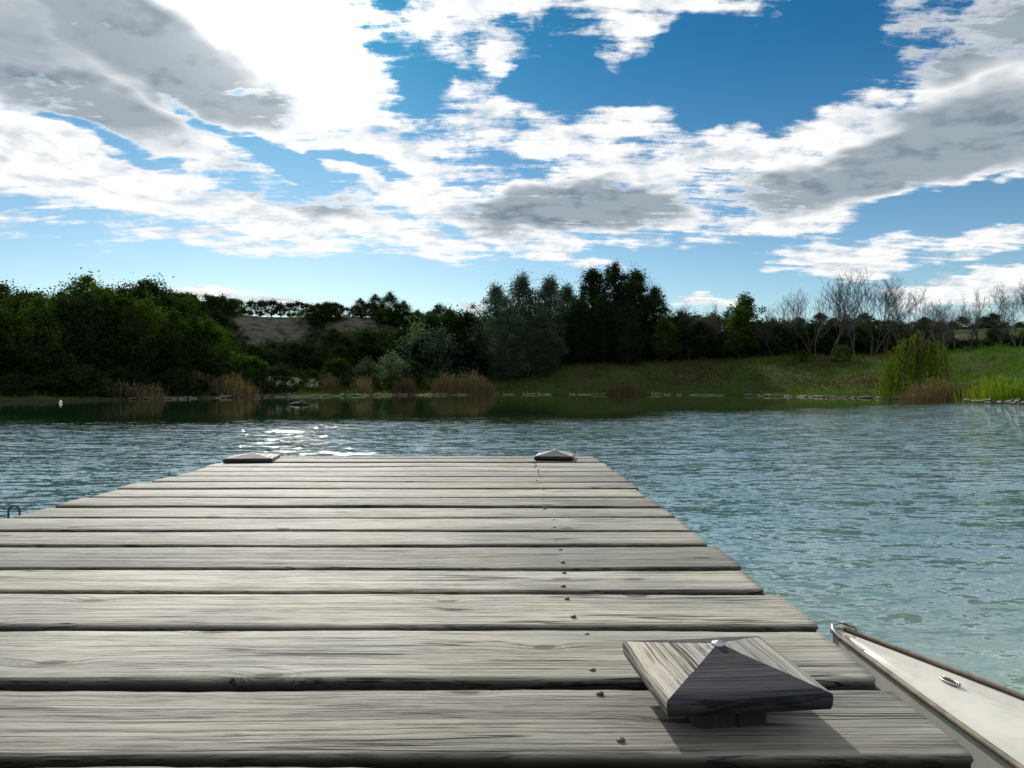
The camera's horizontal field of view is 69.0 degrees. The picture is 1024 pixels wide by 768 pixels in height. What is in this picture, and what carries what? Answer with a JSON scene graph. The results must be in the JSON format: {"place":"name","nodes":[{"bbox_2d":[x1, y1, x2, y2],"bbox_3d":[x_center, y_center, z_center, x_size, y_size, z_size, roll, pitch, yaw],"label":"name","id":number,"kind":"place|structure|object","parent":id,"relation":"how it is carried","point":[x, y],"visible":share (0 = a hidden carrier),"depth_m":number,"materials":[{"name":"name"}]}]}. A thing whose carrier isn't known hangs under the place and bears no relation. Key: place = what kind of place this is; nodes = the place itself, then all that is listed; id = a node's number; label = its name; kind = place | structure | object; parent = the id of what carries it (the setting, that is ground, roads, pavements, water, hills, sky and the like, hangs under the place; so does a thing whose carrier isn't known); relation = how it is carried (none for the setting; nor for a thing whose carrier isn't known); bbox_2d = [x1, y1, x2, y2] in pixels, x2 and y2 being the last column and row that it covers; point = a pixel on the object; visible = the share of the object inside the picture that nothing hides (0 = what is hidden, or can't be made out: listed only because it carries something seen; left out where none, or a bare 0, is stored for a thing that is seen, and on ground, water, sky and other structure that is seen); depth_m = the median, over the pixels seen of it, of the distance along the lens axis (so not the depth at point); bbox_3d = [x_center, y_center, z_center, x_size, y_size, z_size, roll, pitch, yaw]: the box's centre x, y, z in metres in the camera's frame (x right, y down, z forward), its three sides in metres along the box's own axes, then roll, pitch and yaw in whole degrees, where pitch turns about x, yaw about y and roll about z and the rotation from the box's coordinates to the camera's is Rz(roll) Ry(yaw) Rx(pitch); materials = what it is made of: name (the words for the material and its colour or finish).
{"place":"outdoors","nodes":[
{"label":"outdoors","id":0,"kind":"place"},
{"bbox_2d":[0,395,1023,692],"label":"lake water","id":1,"kind":"structure","parent":0,"point":[896,521],"depth_m":9.02,"materials":[{"name":"blue liquid"}]},
{"bbox_2d":[289,400,309,404],"bbox_3d":[-9.687,0.860,34.006,0.963,0.238,0.160,0,0,5],"label":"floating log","id":2,"kind":"object","parent":1,"relation":"on","point":[301,402],"visible":0.9,"depth_m":33.95,"materials":[{"name":"wood"}]},
{"bbox_2d":[0,449,973,767],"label":"wooden dock","id":3,"kind":"object","parent":1,"relation":"in","point":[554,609],"visible":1,"depth_m":1.48,"materials":[{"name":"grey wood"}]},
{"bbox_2d":[830,621,1023,767],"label":"rowing boat","id":4,"kind":"object","parent":1,"relation":"on","point":[980,719],"visible":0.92,"depth_m":1.60,"materials":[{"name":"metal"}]},
{"bbox_2d":[948,373,1023,402],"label":"green reed clump","id":5,"kind":"object","parent":1,"relation":"in","point":[986,393],"visible":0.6,"depth_m":38.24,"materials":[{"name":"green plant"}]},
{"bbox_2d":[0,311,1023,404],"bbox_3d":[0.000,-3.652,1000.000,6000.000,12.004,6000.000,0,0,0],"label":"ground","id":6,"kind":"structure","parent":0,"point":[258,328],"depth_m":69.56,"materials":[{"name":"green plant"}]},
{"bbox_2d":[46,377,168,399],"bbox_3d":[-25.358,0.345,45.992,7.968,1.711,2.151,0,0,0],"label":"reed clump","id":7,"kind":"object","parent":6,"relation":"on","point":[152,392],"visible":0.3,"depth_m":45.79,"materials":[{"name":"plant"}]},
{"bbox_2d":[168,370,260,397],"bbox_3d":[-21.092,0.096,52.474,6.721,2.209,2.272,0,0,0],"label":"reed clump","id":8,"kind":"object","parent":6,"relation":"on","point":[225,390],"visible":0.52,"depth_m":52.14,"materials":[{"name":"plant"}]},
{"bbox_2d":[233,352,279,389],"bbox_3d":[-20.418,-0.632,57.645,3.641,3.594,4.417,0,0,37],"label":"shrub","id":9,"kind":"object","parent":6,"relation":"on","point":[253,362],"visible":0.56,"depth_m":57.70,"materials":[{"name":"green plant"}]},
{"bbox_2d":[0,267,531,399],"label":"distant tree mass","id":10,"kind":"object","parent":6,"relation":"on","point":[85,331],"visible":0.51,"depth_m":52.95,"materials":[{"name":"green plant"}]},
{"bbox_2d":[315,371,342,392],"bbox_3d":[-14.958,0.073,61.025,2.479,2.254,2.137,0,0,0],"label":"reed clump","id":11,"kind":"object","parent":6,"relation":"on","point":[329,386],"visible":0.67,"depth_m":60.55,"materials":[{"name":"plant"}]},
{"bbox_2d":[317,355,355,385],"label":"shrub","id":12,"kind":"object","parent":6,"relation":"on","point":[340,361],"visible":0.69,"depth_m":65.50,"materials":[{"name":"green plant"}]},
{"bbox_2d":[350,375,374,392],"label":"reed clump","id":13,"kind":"object","parent":6,"relation":"on","point":[362,386],"visible":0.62,"depth_m":62.59,"materials":[{"name":"plant"}]},
{"bbox_2d":[353,355,384,384],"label":"shrub","id":14,"kind":"object","parent":6,"relation":"on","point":[367,368],"visible":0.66,"depth_m":67.73,"materials":[{"name":"green plant"}]},
{"bbox_2d":[374,347,410,386],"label":"shrub","id":15,"kind":"object","parent":6,"relation":"on","point":[389,365],"visible":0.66,"depth_m":67.76,"materials":[{"name":"green plant"}]},
{"bbox_2d":[389,374,419,394],"bbox_3d":[-9.210,0.173,63.993,2.649,2.054,2.127,0,0,0],"label":"reed clump","id":16,"kind":"object","parent":6,"relation":"on","point":[399,388],"visible":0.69,"depth_m":63.66,"materials":[{"name":"plant"}]},
{"bbox_2d":[380,316,454,376],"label":"silver shrub","id":17,"kind":"object","parent":6,"relation":"on","point":[405,349],"visible":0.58,"depth_m":76.00,"materials":[{"name":"green plant"}]},
{"bbox_2d":[412,311,449,367],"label":"leafy tree","id":18,"kind":"object","parent":6,"relation":"on","point":[431,321],"visible":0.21,"depth_m":79.44,"materials":[{"name":"green plant"}]},
{"bbox_2d":[408,322,479,379],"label":"silver shrub","id":19,"kind":"object","parent":6,"relation":"on","point":[447,343],"visible":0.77,"depth_m":75.16,"materials":[{"name":"green plant"}]},
{"bbox_2d":[428,304,475,371],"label":"leafy tree","id":20,"kind":"object","parent":6,"relation":"on","point":[448,315],"visible":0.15,"depth_m":81.10,"materials":[{"name":"green plant"}]},
{"bbox_2d":[429,368,496,394],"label":"reed clump","id":21,"kind":"object","parent":6,"relation":"on","point":[475,387],"visible":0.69,"depth_m":65.59,"materials":[{"name":"plant"}]},
{"bbox_2d":[445,305,489,375],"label":"leafy tree","id":22,"kind":"object","parent":6,"relation":"on","point":[465,321],"visible":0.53,"depth_m":78.07,"materials":[{"name":"green plant"}]},
{"bbox_2d":[462,279,522,374],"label":"white willow tree","id":23,"kind":"object","parent":6,"relation":"on","point":[497,296],"visible":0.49,"depth_m":77.17,"materials":[{"name":"green plant"}]},
{"bbox_2d":[482,303,537,379],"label":"white willow tree","id":24,"kind":"object","parent":6,"relation":"on","point":[509,330],"visible":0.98,"depth_m":74.21,"materials":[{"name":"green plant"}]},
{"bbox_2d":[0,343,1023,401],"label":"bank grass","id":25,"kind":"structure","parent":6,"relation":"on","point":[794,389],"depth_m":64.15,"materials":[{"name":"green plant"}]},
{"bbox_2d":[485,269,560,367],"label":"white willow tree","id":26,"kind":"object","parent":6,"relation":"on","point":[522,291],"visible":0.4,"depth_m":79.41,"materials":[{"name":"green plant"}]},
{"bbox_2d":[513,309,569,377],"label":"white willow tree","id":27,"kind":"object","parent":6,"relation":"on","point":[544,323],"visible":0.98,"depth_m":74.51,"materials":[{"name":"green plant"}]},
{"bbox_2d":[525,271,578,365],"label":"white willow tree","id":28,"kind":"object","parent":6,"relation":"on","point":[549,288],"visible":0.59,"depth_m":78.39,"materials":[{"name":"green plant"}]},
{"bbox_2d":[554,280,590,361],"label":"white willow tree","id":29,"kind":"object","parent":6,"relation":"on","point":[567,290],"visible":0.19,"depth_m":81.49,"materials":[{"name":"green plant"}]},
{"bbox_2d":[128,391,1023,403],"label":"timber shore edging","id":30,"kind":"object","parent":6,"relation":"on","point":[1019,400],"visible":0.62,"depth_m":55.23,"materials":[{"name":"brown wood"}]},
{"bbox_2d":[574,262,615,328],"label":"poplar tree","id":31,"kind":"object","parent":6,"relation":"on","point":[592,278],"visible":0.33,"depth_m":83.28,"materials":[{"name":"green plant"}]},
{"bbox_2d":[582,260,649,358],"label":"poplar tree","id":32,"kind":"object","parent":6,"relation":"on","point":[617,286],"visible":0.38,"depth_m":81.08,"materials":[{"name":"green plant"}]},
{"bbox_2d":[607,375,639,394],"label":"reed clump","id":33,"kind":"object","parent":6,"relation":"on","point":[617,391],"visible":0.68,"depth_m":65.70,"materials":[{"name":"plant"}]},
{"bbox_2d":[233,291,1023,355],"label":"ridge tree row","id":34,"kind":"object","parent":6,"relation":"on","point":[401,310],"visible":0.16,"depth_m":105.56,"materials":[{"name":"green plant"}]},
{"bbox_2d":[607,303,650,364],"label":"poplar tree","id":35,"kind":"object","parent":6,"relation":"on","point":[628,345],"visible":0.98,"depth_m":76.50,"materials":[{"name":"green plant"}]},
{"bbox_2d":[618,262,666,358],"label":"poplar tree","id":36,"kind":"object","parent":6,"relation":"on","point":[639,275],"visible":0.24,"depth_m":83.00,"materials":[{"name":"green plant"}]},
{"bbox_2d":[636,282,679,357],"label":"poplar tree","id":37,"kind":"object","parent":6,"relation":"on","point":[655,294],"visible":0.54,"depth_m":82.05,"materials":[{"name":"green plant"}]},
{"bbox_2d":[647,315,682,360],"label":"alder tree","id":38,"kind":"object","parent":6,"relation":"on","point":[664,330],"visible":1,"depth_m":77.60,"materials":[{"name":"green plant"}]},
{"bbox_2d":[660,308,696,356],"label":"alder tree","id":39,"kind":"object","parent":6,"relation":"on","point":[675,320],"visible":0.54,"depth_m":79.46,"materials":[{"name":"green plant"}]},
{"bbox_2d":[676,304,700,359],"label":"bare tree","id":40,"kind":"object","parent":6,"relation":"on","point":[692,319],"visible":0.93,"depth_m":78.66,"materials":[{"name":"grey plant"}]},
{"bbox_2d":[697,300,724,356],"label":"bare tree","id":41,"kind":"object","parent":6,"relation":"on","point":[709,322],"visible":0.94,"depth_m":77.29,"materials":[{"name":"grey plant"}]},
{"bbox_2d":[702,310,727,354],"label":"tree","id":42,"kind":"object","parent":6,"relation":"on","point":[716,320],"visible":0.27,"depth_m":79.61,"materials":[{"name":"green plant"}]},
{"bbox_2d":[721,305,764,358],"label":"alder tree","id":43,"kind":"object","parent":6,"relation":"on","point":[741,317],"visible":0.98,"depth_m":73.48,"materials":[{"name":"green plant"}]},
{"bbox_2d":[720,291,766,357],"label":"alder tree","id":44,"kind":"object","parent":6,"relation":"on","point":[742,301],"visible":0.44,"depth_m":75.60,"materials":[{"name":"green plant"}]},
{"bbox_2d":[752,310,779,356],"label":"bare tree","id":45,"kind":"object","parent":6,"relation":"on","point":[765,332],"visible":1,"depth_m":72.96,"materials":[{"name":"grey plant"}]},
{"bbox_2d":[747,312,789,356],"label":"bare tree","id":46,"kind":"object","parent":6,"relation":"on","point":[771,332],"visible":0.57,"depth_m":74.74,"materials":[{"name":"grey plant"}]},
{"bbox_2d":[760,304,788,322],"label":"bare tree","id":47,"kind":"object","parent":6,"relation":"on","point":[774,314],"visible":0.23,"depth_m":78.56,"materials":[{"name":"grey plant"}]},
{"bbox_2d":[526,317,1023,366],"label":"hedgerow","id":48,"kind":"object","parent":6,"relation":"on","point":[702,347],"visible":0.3,"depth_m":74.01,"materials":[{"name":"green plant"}]},
{"bbox_2d":[778,288,811,352],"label":"bare tree","id":49,"kind":"object","parent":6,"relation":"on","point":[793,312],"visible":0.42,"depth_m":76.83,"materials":[{"name":"grey plant"}]},
{"bbox_2d":[778,301,825,347],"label":"bare tree","id":50,"kind":"object","parent":6,"relation":"on","point":[795,343],"visible":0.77,"depth_m":74.12,"materials":[{"name":"grey plant"}]},
{"bbox_2d":[794,349,810,362],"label":"shrub","id":51,"kind":"object","parent":6,"relation":"on","point":[800,353],"visible":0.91,"depth_m":65.88,"materials":[{"name":"green plant"}]},
{"bbox_2d":[774,288,837,354],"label":"bare tree","id":52,"kind":"object","parent":6,"relation":"on","point":[825,317],"visible":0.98,"depth_m":70.34,"materials":[{"name":"grey plant"}]},
{"bbox_2d":[830,345,855,361],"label":"shrub","id":53,"kind":"object","parent":6,"relation":"on","point":[843,349],"visible":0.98,"depth_m":63.95,"materials":[{"name":"green plant"}]},
{"bbox_2d":[821,272,866,355],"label":"bare tree","id":54,"kind":"object","parent":6,"relation":"on","point":[841,313],"visible":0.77,"depth_m":69.16,"materials":[{"name":"grey plant"}]},
{"bbox_2d":[820,274,872,356],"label":"bare tree","id":55,"kind":"object","parent":6,"relation":"on","point":[845,319],"visible":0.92,"depth_m":67.66,"materials":[{"name":"grey plant"}]},
{"bbox_2d":[815,270,881,346],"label":"bare tree","id":56,"kind":"object","parent":6,"relation":"on","point":[854,326],"visible":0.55,"depth_m":71.32,"materials":[{"name":"grey plant"}]},
{"bbox_2d":[866,286,905,354],"bbox_3d":[32.600,-5.453,64.594,2.838,6.692,3.770,0,0,43],"label":"bare tree","id":57,"kind":"object","parent":6,"relation":"on","point":[895,322],"visible":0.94,"depth_m":64.18,"materials":[{"name":"grey plant"}]},
{"bbox_2d":[844,267,928,355],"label":"bare tree","id":58,"kind":"object","parent":6,"relation":"on","point":[869,324],"visible":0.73,"depth_m":66.40,"materials":[{"name":"grey plant"}]},
{"bbox_2d":[873,367,904,398],"bbox_3d":[23.569,0.109,46.490,1.390,2.394,1.712,0,0,-25],"label":"shrub","id":59,"kind":"object","parent":6,"relation":"on","point":[893,385],"visible":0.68,"depth_m":46.33,"materials":[{"name":"green plant"}]},
{"bbox_2d":[861,271,920,354],"bbox_3d":[32.609,-5.983,64.375,4.022,7.570,4.043,0,0,6],"label":"bare tree","id":60,"kind":"object","parent":6,"relation":"on","point":[890,297],"visible":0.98,"depth_m":64.31,"materials":[{"name":"grey plant"}]},
{"bbox_2d":[880,386,909,398],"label":"reed clump","id":61,"kind":"object","parent":6,"relation":"on","point":[890,393],"visible":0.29,"depth_m":46.66,"materials":[{"name":"plant"}]},
{"bbox_2d":[879,357,917,391],"bbox_3d":[26.319,-0.362,50.087,2.841,3.443,3.164,0,0,-21],"label":"shrub","id":62,"kind":"object","parent":6,"relation":"on","point":[903,377],"visible":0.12,"depth_m":50.10,"materials":[{"name":"green plant"}]},
{"bbox_2d":[891,292,939,348],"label":"bare tree","id":63,"kind":"object","parent":6,"relation":"on","point":[912,322],"visible":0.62,"depth_m":66.67,"materials":[{"name":"grey plant"}]},
{"bbox_2d":[878,330,954,396],"bbox_3d":[24.765,-1.152,45.477,4.707,4.372,3.822,0,0,0],"label":"weeping willow tree","id":64,"kind":"object","parent":6,"relation":"on","point":[918,367],"visible":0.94,"depth_m":45.10,"materials":[{"name":"green plant"}]},
{"bbox_2d":[905,293,964,349],"bbox_3d":[35.165,-4.914,62.618,5.118,5.588,3.328,0,0,-16],"label":"bare tree","id":65,"kind":"object","parent":6,"relation":"on","point":[924,314],"visible":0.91,"depth_m":62.53,"materials":[{"name":"grey plant"}]},
{"bbox_2d":[896,377,982,400],"bbox_3d":[24.312,0.372,41.806,4.803,1.655,2.860,0,0,0],"label":"reed clump","id":66,"kind":"object","parent":6,"relation":"on","point":[937,393],"visible":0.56,"depth_m":41.35,"materials":[{"name":"plant"}]},
{"bbox_2d":[924,300,956,347],"bbox_3d":[35.897,-4.712,62.668,2.487,5.094,2.474,0,0,-42],"label":"bare tree","id":67,"kind":"object","parent":6,"relation":"on","point":[941,323],"visible":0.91,"depth_m":62.71,"materials":[{"name":"grey plant"}]},
{"bbox_2d":[933,308,962,351],"bbox_3d":[35.245,-4.197,59.929,2.528,3.901,2.773,0,0,25],"label":"bare tree","id":68,"kind":"object","parent":6,"relation":"on","point":[947,328],"visible":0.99,"depth_m":59.46,"materials":[{"name":"grey plant"}]},
{"bbox_2d":[926,298,970,349],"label":"bare tree","id":69,"kind":"object","parent":6,"relation":"on","point":[944,342],"visible":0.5,"depth_m":66.95,"materials":[{"name":"grey plant"}]},
{"bbox_2d":[956,307,986,347],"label":"bare tree","id":70,"kind":"object","parent":6,"relation":"on","point":[974,329],"visible":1,"depth_m":59.71,"materials":[{"name":"grey plant"}]},
{"bbox_2d":[959,287,993,348],"bbox_3d":[38.325,-5.105,61.616,2.642,5.967,2.628,0,0,6],"label":"bare tree","id":71,"kind":"object","parent":6,"relation":"on","point":[978,306],"visible":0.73,"depth_m":61.49,"materials":[{"name":"grey plant"}]},
{"bbox_2d":[978,296,1013,345],"bbox_3d":[39.495,-4.669,60.726,3.390,5.215,3.718,0,0,23],"label":"bare tree","id":72,"kind":"object","parent":6,"relation":"on","point":[993,321],"visible":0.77,"depth_m":60.33,"materials":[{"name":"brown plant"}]},
{"bbox_2d":[988,280,1023,347],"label":"bare tree","id":73,"kind":"object","parent":6,"relation":"on","point":[1008,303],"visible":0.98,"depth_m":56.84,"materials":[{"name":"grey plant"}]},
{"bbox_2d":[990,287,1023,345],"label":"bare tree","id":74,"kind":"object","parent":6,"relation":"on","point":[1004,326],"visible":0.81,"depth_m":58.81,"materials":[{"name":"grey plant"}]},
{"bbox_2d":[0,0,1023,329],"label":"sky","id":75,"kind":"structure","parent":0,"point":[429,153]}
]}

